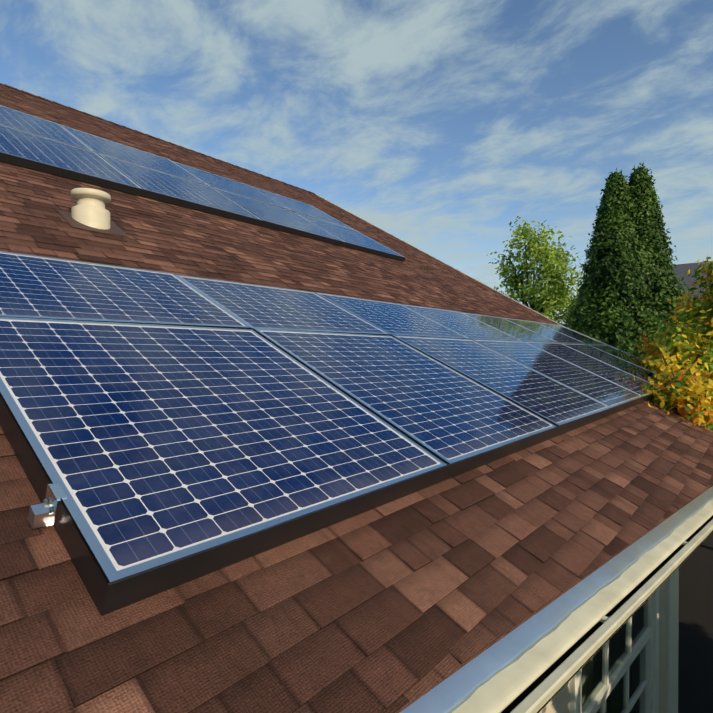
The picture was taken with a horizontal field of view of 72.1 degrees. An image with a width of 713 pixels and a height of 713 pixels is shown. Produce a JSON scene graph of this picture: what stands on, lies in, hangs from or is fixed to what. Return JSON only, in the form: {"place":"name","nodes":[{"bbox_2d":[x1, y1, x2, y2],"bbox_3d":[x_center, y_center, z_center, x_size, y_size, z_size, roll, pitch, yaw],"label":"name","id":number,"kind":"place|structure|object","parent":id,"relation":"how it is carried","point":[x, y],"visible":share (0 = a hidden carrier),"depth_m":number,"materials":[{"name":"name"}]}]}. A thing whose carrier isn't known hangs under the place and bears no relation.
{"place":"outdoors","nodes":[
{"label":"outdoors","id":0,"kind":"place"},
{"bbox_2d":[0,0,712,323],"label":"sky","id":1,"kind":"structure","parent":0,"point":[438,125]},
{"bbox_2d":[569,261,712,313],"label":"neighbour house","id":2,"kind":"structure","parent":0,"point":[681,270],"depth_m":26.41,"materials":[{"name":"grey"}]},
{"label":"ground","id":3,"kind":"structure","parent":0,"visible":0},
{"bbox_2d":[487,216,585,323],"bbox_3d":[8.960,-1.722,24.508,5.899,10.459,4.131,0,1,40],"label":"birch tree","id":4,"kind":"object","parent":3,"relation":"on","point":[549,301],"visible":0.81,"depth_m":23.77,"materials":[{"name":"green plant"}]},
{"bbox_2d":[539,532,712,712],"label":"house wall","id":5,"kind":"structure","parent":3,"relation":"on","point":[686,636],"depth_m":5.05,"materials":[{"name":"beige paint"}]},
{"bbox_2d":[0,398,712,712],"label":"roof shingles","id":6,"kind":"object","parent":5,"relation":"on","point":[384,608],"visible":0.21,"depth_m":1.36,"materials":[{"name":"brown"}]},
{"bbox_2d":[0,251,673,615],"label":"solar array","id":7,"kind":"object","parent":6,"relation":"on","point":[166,431],"visible":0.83,"depth_m":2.20,"materials":[{"name":"blue glass"}]},
{"bbox_2d":[43,483,66,529],"bbox_3d":[-0.789,0.389,1.272,0.105,0.112,0.036,0,1,40],"label":"end clamp","id":8,"kind":"object","parent":7,"relation":"attached to","point":[55,494],"visible":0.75,"depth_m":1.26,"materials":[{"name":"white metal"}]},
{"bbox_2d":[395,485,712,712],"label":"starter strip","id":9,"kind":"object","parent":5,"relation":"on","point":[447,666],"visible":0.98,"depth_m":1.28,"materials":[{"name":"brown"}]},
{"bbox_2d":[569,588,658,712],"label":"window","id":10,"kind":"structure","parent":5,"relation":"attached to","point":[618,672],"depth_m":3.47,"materials":[{"name":"grey"}]},
{"bbox_2d":[558,162,696,356],"bbox_3d":[9.144,-1.303,16.639,6.875,10.227,6.415,0,1,40],"label":"tall conifer","id":11,"kind":"object","parent":3,"relation":"on","point":[629,287],"visible":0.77,"depth_m":15.84,"materials":[{"name":"green plant"}]},
{"bbox_2d":[618,255,712,429],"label":"autumn shrub","id":12,"kind":"object","parent":3,"relation":"on","point":[680,353],"visible":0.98,"depth_m":6.69,"materials":[{"name":"yellow plant"}]},
{"bbox_3d":[-8.332,-0.975,10.234,25.561,9.190,19.000,0,1,40],"label":"roof","id":13,"kind":"object","parent":3,"relation":"on","visible":0},
{"bbox_2d":[0,83,314,193],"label":"ridge cap","id":14,"kind":"object","parent":13,"relation":"on","point":[144,133],"visible":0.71,"depth_m":12.11,"materials":[{"name":"brown"}]},
{"bbox_2d":[0,84,558,324],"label":"roof shingles","id":15,"kind":"object","parent":13,"relation":"on","point":[171,238],"visible":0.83,"depth_m":6.11,"materials":[{"name":"brown"}]},
{"bbox_2d":[57,188,128,236],"bbox_3d":[-2.366,-1.258,4.392,0.389,0.424,0.480,0,1,40],"label":"roof vent","id":16,"kind":"object","parent":15,"relation":"on","point":[89,211],"visible":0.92,"depth_m":4.30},
{"bbox_2d":[0,105,405,261],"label":"solar array","id":17,"kind":"object","parent":15,"relation":"on","point":[29,141],"visible":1,"depth_m":7.33,"materials":[{"name":"blue glass"}]},
{"bbox_2d":[316,194,638,357],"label":"rake trim","id":18,"kind":"structure","parent":13,"relation":"attached to","point":[477,280],"depth_m":12.86,"materials":[{"name":"grey"}]},
{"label":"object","id":19,"kind":"object","parent":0,"visible":0},
{"bbox_2d":[510,519,712,712],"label":"gutter","id":20,"kind":"object","parent":19,"relation":"attached to","point":[538,697],"visible":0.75,"depth_m":1.58,"materials":[{"name":"white metal"}]},
{"bbox_2d":[452,500,712,712],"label":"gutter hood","id":21,"kind":"object","parent":20,"relation":"on","point":[501,691],"visible":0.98,"depth_m":1.57,"materials":[{"name":"beige metal"}]},
{"bbox_2d":[399,486,712,712],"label":"drip edge","id":22,"kind":"object","parent":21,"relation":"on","point":[456,690],"visible":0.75,"depth_m":1.53,"materials":[{"name":"silver metal"}]},
{"bbox_2d":[644,553,660,563],"bbox_3d":[1.351,0.928,2.239,0.069,0.036,0.030,0,1,40],"label":"gutter seam","id":23,"kind":"object","parent":21,"relation":"attached to","point":[654,558],"visible":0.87,"depth_m":2.23,"materials":[{"name":"beige metal"}]},
{"bbox_2d":[501,515,712,712],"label":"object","id":24,"kind":"object","parent":20,"relation":"attached to","point":[519,699],"visible":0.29,"depth_m":1.70,"materials":[{"name":"metal"}]},
{"bbox_2d":[600,541,687,622],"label":"gutter hangers","id":25,"kind":"object","parent":20,"relation":"attached to","point":[603,619],"visible":0.38,"depth_m":1.70}
]}

